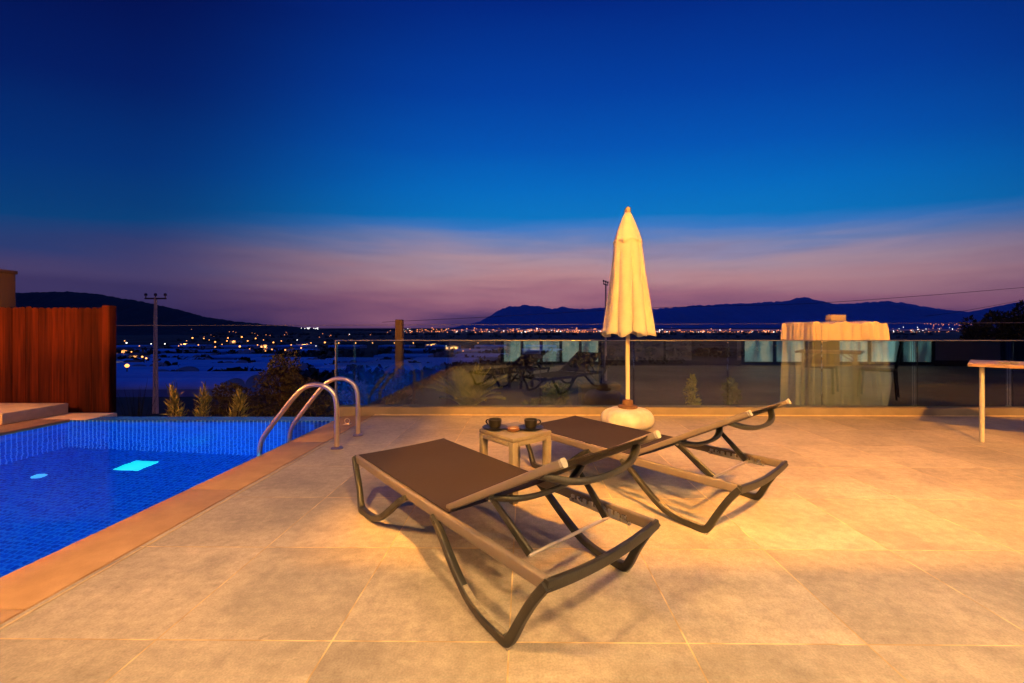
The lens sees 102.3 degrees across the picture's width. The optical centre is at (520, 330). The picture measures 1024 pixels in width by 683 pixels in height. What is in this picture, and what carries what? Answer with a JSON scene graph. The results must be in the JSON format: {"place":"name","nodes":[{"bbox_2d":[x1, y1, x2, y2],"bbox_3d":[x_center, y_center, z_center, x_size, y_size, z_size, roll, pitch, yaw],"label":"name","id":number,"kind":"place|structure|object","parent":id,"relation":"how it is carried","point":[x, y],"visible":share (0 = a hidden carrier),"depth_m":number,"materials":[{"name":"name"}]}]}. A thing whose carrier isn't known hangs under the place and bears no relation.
{"place":"outdoors","nodes":[
{"label":"outdoors","id":0,"kind":"place"},
{"bbox_2d":[0,419,69,435],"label":"side paving","id":1,"kind":"structure","parent":0,"point":[10,428],"depth_m":4.63,"materials":[{"name":"stone"}]},
{"bbox_2d":[0,403,67,424],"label":"stone step","id":2,"kind":"object","parent":1,"relation":"on","point":[13,412],"visible":1,"depth_m":4.97,"materials":[{"name":"beige stone"}]},
{"bbox_2d":[37,413,116,419],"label":"corner paving","id":3,"kind":"structure","parent":0,"point":[78,416],"depth_m":5.14,"materials":[{"name":"stone"}]},
{"bbox_2d":[0,305,115,412],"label":"wooden fence","id":4,"kind":"object","parent":3,"relation":"on","point":[59,355],"visible":0.92,"depth_m":5.41,"materials":[{"name":"brown wood"}]},
{"bbox_2d":[15,291,390,334],"bbox_3d":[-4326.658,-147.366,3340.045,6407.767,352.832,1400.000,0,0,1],"label":"hills","id":5,"kind":"structure","parent":0,"point":[131,312],"depth_m":3153.71,"materials":[{"name":"blue"}]},
{"bbox_2d":[0,415,1023,682],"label":"deck floor","id":6,"kind":"structure","parent":0,"point":[866,549],"depth_m":1.73,"materials":[{"name":"tile"}]},
{"bbox_2d":[0,416,373,629],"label":"sealant line","id":7,"kind":"object","parent":6,"relation":"on","point":[153,542],"visible":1,"depth_m":1.99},
{"bbox_2d":[257,376,362,451],"bbox_3d":[-1.978,1.179,3.918,0.785,1.442,0.570,0,0,1],"label":"pool ladder","id":8,"kind":"object","parent":6,"relation":"attached to","point":[294,396],"visible":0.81,"depth_m":3.67,"materials":[{"name":"metal"}]},
{"bbox_2d":[352,430,660,650],"bbox_3d":[-0.226,0.721,2.092,0.696,0.661,1.741,0,0,-41],"label":"sun lounger","id":9,"kind":"object","parent":6,"relation":"on","point":[444,477],"visible":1,"depth_m":1.75,"materials":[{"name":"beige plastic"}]},
{"bbox_2d":[479,422,550,504],"bbox_3d":[-0.038,0.850,2.721,0.335,0.400,0.361,0,0,-41],"label":"side table","id":10,"kind":"object","parent":6,"relation":"on","point":[517,440],"visible":0.66,"depth_m":2.64,"materials":[{"name":"beige plastic"}]},
{"bbox_2d":[482,418,507,429],"bbox_3d":[-0.168,0.617,2.735,0.170,0.066,0.170,0,0,32],"label":"coffee cup","id":11,"kind":"object","parent":10,"relation":"on","point":[494,424],"visible":1,"depth_m":2.71,"materials":[{"name":"black ceramic"}]},
{"bbox_2d":[518,418,543,429],"bbox_3d":[0.070,0.617,2.729,0.170,0.066,0.170,0,0,-22],"label":"coffee cup","id":12,"kind":"object","parent":10,"relation":"on","point":[530,424],"visible":1,"depth_m":2.71,"materials":[{"name":"black ceramic"}]},
{"bbox_2d":[601,207,655,429],"bbox_3d":[1.176,-0.155,4.503,0.571,2.410,0.566,0,0,1],"label":"closed parasol","id":13,"kind":"object","parent":6,"relation":"on","point":[628,311],"visible":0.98,"depth_m":4.36,"materials":[{"name":"beige fabric"}]},
{"bbox_2d":[525,399,790,534],"bbox_3d":[0.793,0.721,2.865,0.696,0.661,1.741,0,0,-40],"label":"sun lounger","id":14,"kind":"object","parent":6,"relation":"on","point":[589,432],"visible":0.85,"depth_m":2.47,"materials":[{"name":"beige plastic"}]},
{"bbox_2d":[339,405,1023,416],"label":"kerb wall","id":15,"kind":"structure","parent":6,"relation":"on","point":[654,410],"depth_m":5.11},
{"bbox_2d":[335,340,1023,406],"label":"glass railing","id":16,"kind":"object","parent":15,"relation":"on","point":[930,373],"visible":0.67,"depth_m":5.16,"materials":[{"name":"glass"}]},
{"bbox_2d":[968,360,1023,441],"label":"dining table","id":17,"kind":"object","parent":6,"relation":"on","point":[981,364],"visible":1,"depth_m":3.89,"materials":[{"name":"white paint"}]},
{"bbox_2d":[0,0,1023,330],"label":"sky","id":18,"kind":"structure","parent":0,"point":[295,163],"materials":[{"name":"blue"}]},
{"bbox_2d":[507,426,519,431],"bbox_3d":[-0.045,0.638,2.675,0.088,0.024,0.088,0,0,1],"label":"ashtray","id":19,"kind":"object","parent":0,"point":[513,428],"visible":1,"depth_m":2.65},
{"bbox_2d":[112,331,1011,416],"bbox_3d":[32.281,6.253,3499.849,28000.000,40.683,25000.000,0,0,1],"label":"ground","id":20,"kind":"structure","parent":0,"point":[763,376],"depth_m":238.09,"materials":[{"name":"soil"}]},
{"bbox_2d":[0,269,17,307],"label":"fence pillar","id":21,"kind":"structure","parent":20,"relation":"on","point":[7,288],"depth_m":5.74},
{"bbox_2d":[116,354,128,358],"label":"greenhouse","id":22,"kind":"object","parent":20,"relation":"on","point":[119,355],"visible":0.15,"depth_m":352.85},
{"bbox_2d":[116,348,134,353],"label":"village house","id":23,"kind":"structure","parent":20,"relation":"on","point":[124,350],"depth_m":421.34,"materials":[{"name":"white"}]},
{"bbox_2d":[123,360,143,362],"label":"village house","id":24,"kind":"structure","parent":20,"relation":"on","point":[125,361],"depth_m":216.19,"materials":[{"name":"blue"}]},
{"bbox_2d":[116,345,152,348],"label":"greenhouse","id":25,"kind":"object","parent":20,"relation":"on","point":[135,346],"visible":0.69,"depth_m":570.13,"materials":[{"name":"plastic"}]},
{"bbox_2d":[128,352,149,357],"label":"village house","id":26,"kind":"structure","parent":20,"relation":"on","point":[138,354],"depth_m":330.92,"materials":[{"name":"white"}]},
{"bbox_2d":[116,362,167,365],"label":"greenhouse","id":27,"kind":"object","parent":20,"relation":"on","point":[141,364],"visible":0.19,"depth_m":170.94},
{"bbox_2d":[116,379,170,416],"bbox_3d":[-5.483,1.357,5.935,0.743,1.347,0.762,0,0,-17],"label":"grass tuft","id":28,"kind":"object","parent":20,"relation":"on","point":[139,408],"visible":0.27,"depth_m":5.92,"materials":[{"name":"green plant"}]},
{"bbox_2d":[144,293,166,413],"bbox_3d":[-26.772,1.891,30.248,1.640,9.343,0.200,0,0,1],"label":"utility pole","id":29,"kind":"object","parent":20,"relation":"on","point":[155,365],"visible":0.96,"depth_m":30.20,"materials":[{"name":"concrete"}]},
{"bbox_2d":[116,366,198,372],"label":"greenhouse","id":30,"kind":"object","parent":20,"relation":"on","point":[149,368],"visible":0.19,"depth_m":123.99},
{"bbox_2d":[122,357,210,360],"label":"greenhouse","id":31,"kind":"object","parent":20,"relation":"on","point":[206,358],"visible":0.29,"depth_m":276.42,"materials":[{"name":"white plastic"}]},
{"bbox_2d":[140,349,200,352],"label":"greenhouse","id":32,"kind":"object","parent":20,"relation":"on","point":[164,350],"visible":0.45,"depth_m":444.75,"materials":[{"name":"plastic"}]},
{"bbox_2d":[162,380,187,416],"bbox_3d":[-4.742,1.364,5.690,0.386,1.433,0.411,0,0,-16],"label":"spiky shrub","id":33,"kind":"object","parent":20,"relation":"on","point":[175,410],"visible":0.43,"depth_m":5.67,"materials":[{"name":"green plant"}]},
{"bbox_2d":[150,353,216,357],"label":"greenhouse","id":34,"kind":"object","parent":20,"relation":"on","point":[190,355],"visible":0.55,"depth_m":352.62,"materials":[{"name":"plastic"}]},
{"bbox_2d":[126,359,247,364],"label":"greenhouse","id":35,"kind":"object","parent":20,"relation":"on","point":[182,362],"visible":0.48,"depth_m":212.84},
{"bbox_2d":[179,341,194,344],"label":"village house","id":36,"kind":"structure","parent":20,"relation":"on","point":[187,343],"depth_m":641.11,"materials":[{"name":"white"}]},
{"bbox_2d":[171,345,215,348],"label":"greenhouse","id":37,"kind":"object","parent":20,"relation":"on","point":[188,346],"visible":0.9,"depth_m":578.97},
{"bbox_2d":[116,371,280,396],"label":"greenhouse","id":38,"kind":"object","parent":20,"relation":"on","point":[189,383],"visible":0.43,"depth_m":56.79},
{"bbox_2d":[192,381,212,416],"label":"spiky shrub","id":39,"kind":"object","parent":20,"relation":"on","point":[205,400],"visible":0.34,"depth_m":5.69,"materials":[{"name":"green plant"}]},
{"bbox_2d":[69,416,339,421],"bbox_3d":[-3.824,1.906,1.460,3.745,1.688,7.350,0,0,1],"label":"pool basin","id":40,"kind":"object","parent":20,"relation":"in","point":[205,419],"visible":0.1,"depth_m":4.94,"materials":[{"name":"blue tile"}]},
{"bbox_2d":[0,422,329,577],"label":"pool water","id":41,"kind":"structure","parent":40,"relation":"in","point":[62,485],"depth_m":3.21,"materials":[{"name":"blue liquid"}]},
{"bbox_2d":[0,416,370,624],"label":"pool edge paving","id":42,"kind":"structure","parent":40,"relation":"on","point":[26,587],"depth_m":2.16,"materials":[{"name":"stone"}]},
{"bbox_2d":[194,349,254,354],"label":"greenhouse","id":43,"kind":"object","parent":20,"relation":"on","point":[240,351],"visible":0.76,"depth_m":434.25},
{"bbox_2d":[184,380,279,416],"bbox_3d":[-6.481,1.871,9.459,2.615,1.461,1.478,0,0,1],"label":"olive bush","id":44,"kind":"object","parent":20,"relation":"on","point":[220,411],"visible":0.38,"depth_m":9.38,"materials":[{"name":"green plant"}]},
{"bbox_2d":[229,339,241,343],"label":"village house","id":45,"kind":"structure","parent":20,"relation":"on","point":[232,341],"depth_m":820.08,"materials":[{"name":"white"}]},
{"bbox_2d":[224,387,250,416],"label":"spiky shrub","id":46,"kind":"object","parent":20,"relation":"on","point":[239,403],"visible":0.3,"depth_m":5.74,"materials":[{"name":"green plant"}]},
{"bbox_2d":[218,345,258,348],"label":"greenhouse","id":47,"kind":"object","parent":20,"relation":"on","point":[234,346],"visible":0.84,"depth_m":569.48,"materials":[{"name":"plastic"}]},
{"bbox_2d":[171,363,307,370],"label":"greenhouse","id":48,"kind":"object","parent":20,"relation":"on","point":[218,366],"visible":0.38,"depth_m":157.46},
{"bbox_2d":[209,354,279,359],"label":"greenhouse","id":49,"kind":"object","parent":20,"relation":"on","point":[227,357],"visible":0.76,"depth_m":333.21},
{"bbox_2d":[259,342,275,348],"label":"village house","id":50,"kind":"structure","parent":20,"relation":"on","point":[264,345],"depth_m":559.18,"materials":[{"name":"white"}]},
{"bbox_2d":[233,357,318,361],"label":"greenhouse","id":51,"kind":"object","parent":20,"relation":"on","point":[258,359],"visible":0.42,"depth_m":283.71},
{"bbox_2d":[250,347,333,416],"bbox_3d":[-5.091,1.487,9.215,2.103,2.274,1.243,0,0,1],"label":"olive bush","id":52,"kind":"object","parent":20,"relation":"on","point":[280,373],"visible":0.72,"depth_m":9.12,"materials":[{"name":"green plant"}]},
{"bbox_2d":[273,349,319,352],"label":"greenhouse","id":53,"kind":"object","parent":20,"relation":"on","point":[305,350],"visible":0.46,"depth_m":444.77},
{"bbox_2d":[276,345,317,348],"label":"greenhouse","id":54,"kind":"object","parent":20,"relation":"on","point":[296,346],"visible":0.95,"depth_m":575.42,"materials":[{"name":"plastic"}]},
{"bbox_2d":[296,342,309,344],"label":"village house","id":55,"kind":"structure","parent":20,"relation":"on","point":[302,343],"depth_m":598.70,"materials":[{"name":"white"}]},
{"bbox_2d":[252,359,356,366],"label":"greenhouse","id":56,"kind":"object","parent":20,"relation":"on","point":[317,363],"visible":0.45,"depth_m":213.79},
{"bbox_2d":[322,378,369,416],"bbox_3d":[-3.243,1.608,7.977,1.140,1.385,0.885,0,0,1],"label":"olive bush","id":57,"kind":"object","parent":20,"relation":"on","point":[351,392],"visible":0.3,"depth_m":8.04,"materials":[{"name":"green plant"}]},
{"bbox_2d":[318,357,394,362],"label":"greenhouse","id":58,"kind":"object","parent":20,"relation":"on","point":[363,359],"visible":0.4,"depth_m":278.56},
{"bbox_2d":[306,363,444,378],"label":"greenhouse","id":59,"kind":"object","parent":20,"relation":"on","point":[391,367],"visible":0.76,"depth_m":158.24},
{"bbox_2d":[371,374,415,404],"bbox_3d":[-1.957,0.947,6.348,0.615,0.591,0.538,0,0,20],"label":"leafy bush","id":60,"kind":"object","parent":20,"relation":"on","point":[390,386],"visible":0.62,"depth_m":6.30,"materials":[{"name":"green plant"}]},
{"bbox_2d":[388,368,409,404],"bbox_3d":[-1.707,0.864,5.777,0.306,0.727,0.292,0,0,1],"label":"leafy bush","id":61,"kind":"object","parent":20,"relation":"on","point":[399,388],"visible":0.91,"depth_m":5.78,"materials":[{"name":"green plant"}]},
{"bbox_2d":[395,320,403,404],"bbox_3d":[-1.910,0.520,6.518,0.112,1.400,0.100,0,0,1],"label":"timber post","id":62,"kind":"object","parent":20,"relation":"on","point":[399,345],"visible":0.56,"depth_m":6.47,"materials":[{"name":"brown wood"}]},
{"bbox_2d":[373,354,433,358],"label":"greenhouse","id":63,"kind":"object","parent":20,"relation":"on","point":[410,356],"visible":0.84,"depth_m":338.68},
{"bbox_2d":[366,360,461,363],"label":"greenhouse","id":64,"kind":"object","parent":20,"relation":"on","point":[421,361],"visible":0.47,"depth_m":214.51,"materials":[{"name":"white plastic"}]},
{"bbox_2d":[424,341,438,347],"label":"village house","id":65,"kind":"structure","parent":20,"relation":"on","point":[426,343],"depth_m":616.23,"materials":[{"name":"white"}]},
{"bbox_2d":[426,345,460,348],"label":"greenhouse","id":66,"kind":"object","parent":20,"relation":"on","point":[437,346],"visible":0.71,"depth_m":568.80,"materials":[{"name":"plastic"}]},
{"bbox_2d":[411,357,479,363],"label":"greenhouse","id":67,"kind":"object","parent":20,"relation":"on","point":[467,360],"visible":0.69,"depth_m":278.14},
{"bbox_2d":[445,343,459,350],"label":"village house","id":68,"kind":"structure","parent":20,"relation":"on","point":[449,346],"depth_m":514.51,"materials":[{"name":"yellow"}]},
{"bbox_2d":[418,364,506,404],"bbox_3d":[-0.767,0.791,5.667,1.182,0.764,1.028,0,0,1],"label":"cycad palm","id":69,"kind":"object","parent":20,"relation":"on","point":[468,389],"visible":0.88,"depth_m":5.49,"materials":[{"name":"green plant"}]},
{"bbox_2d":[454,349,496,353],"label":"greenhouse","id":70,"kind":"object","parent":20,"relation":"on","point":[467,350],"visible":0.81,"depth_m":440.77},
{"bbox_2d":[455,353,507,360],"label":"greenhouse","id":71,"kind":"object","parent":20,"relation":"on","point":[492,356],"visible":0.56,"depth_m":343.53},
{"bbox_2d":[116,332,932,390],"bbox_3d":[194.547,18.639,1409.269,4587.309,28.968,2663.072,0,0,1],"label":"valley scrub","id":72,"kind":"object","parent":20,"relation":"on","point":[417,378],"visible":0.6,"depth_m":311.41,"materials":[{"name":"green plant"}]},
{"bbox_2d":[525,345,555,348],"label":"greenhouse","id":73,"kind":"object","parent":20,"relation":"on","point":[538,346],"visible":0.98,"depth_m":570.80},
{"bbox_2d":[522,349,562,353],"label":"greenhouse","id":74,"kind":"object","parent":20,"relation":"on","point":[531,351],"visible":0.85,"depth_m":441.79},
{"bbox_2d":[521,380,571,404],"bbox_3d":[0.419,0.946,5.746,0.795,0.543,0.508,0,0,30],"label":"leafy bush","id":75,"kind":"object","parent":20,"relation":"on","point":[554,391],"visible":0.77,"depth_m":5.71,"materials":[{"name":"green plant"}]},
{"bbox_2d":[116,322,1023,325],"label":"level wire","id":76,"kind":"object","parent":20,"relation":"on","point":[264,325],"visible":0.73,"depth_m":12.07,"materials":[{"name":"grey metal"}]},
{"bbox_2d":[191,323,956,335],"bbox_3d":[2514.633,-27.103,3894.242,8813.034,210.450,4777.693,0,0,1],"label":"town lights","id":77,"kind":"object","parent":20,"relation":"on","point":[600,331],"visible":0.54,"depth_m":4936.29,"materials":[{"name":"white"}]},
{"bbox_2d":[577,352,620,404],"bbox_3d":[1.146,0.739,6.040,0.570,0.862,0.430,0,0,1],"label":"planter box","id":78,"kind":"object","parent":20,"relation":"on","point":[596,392],"visible":0.93,"depth_m":5.84,"materials":[{"name":"concrete"}]},
{"bbox_2d":[603,280,608,380],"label":"utility pole","id":79,"kind":"object","parent":20,"relation":"on","point":[605,374],"visible":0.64,"depth_m":40.85,"materials":[{"name":"wood"}]},
{"bbox_2d":[682,374,701,404],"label":"leafy bush","id":80,"kind":"object","parent":20,"relation":"on","point":[692,397],"visible":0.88,"depth_m":5.77,"materials":[{"name":"green plant"}]},
{"bbox_2d":[391,287,1023,321],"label":"power cable","id":81,"kind":"object","parent":20,"relation":"on","point":[706,306],"visible":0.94,"depth_m":41.78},
{"bbox_2d":[720,376,741,404],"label":"leafy bush","id":82,"kind":"object","parent":20,"relation":"on","point":[732,390],"visible":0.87,"depth_m":5.87,"materials":[{"name":"green plant"}]},
{"bbox_2d":[790,341,876,404],"bbox_3d":[4.643,0.539,6.157,0.969,1.263,0.560,0,0,1],"label":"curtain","id":83,"kind":"object","parent":20,"relation":"on","point":[848,373],"visible":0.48,"depth_m":5.90,"materials":[{"name":"fabric"}]},
{"bbox_2d":[780,321,889,341],"bbox_3d":[4.692,0.505,6.154,1.275,1.295,0.966,0,0,1],"label":"draped cover","id":84,"kind":"object","parent":83,"relation":"on","point":[852,330],"visible":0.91,"depth_m":5.81,"materials":[{"name":"beige fabric"}]},
{"bbox_2d":[825,315,845,320],"bbox_3d":[4.606,-0.191,6.018,0.220,0.088,0.120,0,0,1],"label":"box","id":85,"kind":"object","parent":84,"relation":"on","point":[835,317],"visible":0.99,"depth_m":5.96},
{"bbox_2d":[929,300,1020,315],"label":"power cable","id":86,"kind":"object","parent":20,"relation":"on","point":[971,309],"visible":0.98,"depth_m":41.57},
{"bbox_2d":[958,315,1011,394],"bbox_3d":[26.936,2.199,24.742,2.987,6.411,3.472,0,0,22],"label":"dark tree","id":87,"kind":"object","parent":20,"relation":"on","point":[971,332],"visible":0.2,"depth_m":24.43,"materials":[{"name":"black plant"}]},
{"bbox_2d":[975,300,1023,401],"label":"dark tree","id":88,"kind":"object","parent":20,"relation":"on","point":[1011,328],"visible":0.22,"depth_m":25.27,"materials":[{"name":"green plant"}]},
{"bbox_2d":[314,297,964,330],"bbox_3d":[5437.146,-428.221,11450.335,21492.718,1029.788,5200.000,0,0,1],"label":"mountains","id":89,"kind":"structure","parent":0,"point":[765,315],"depth_m":10428.67,"materials":[{"name":"blue stone"}]},
{"bbox_2d":[888,301,1023,329],"bbox_3d":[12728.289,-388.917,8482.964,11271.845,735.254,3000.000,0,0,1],"label":"mountain spur","id":90,"kind":"structure","parent":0,"point":[951,320],"depth_m":8273.67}
]}

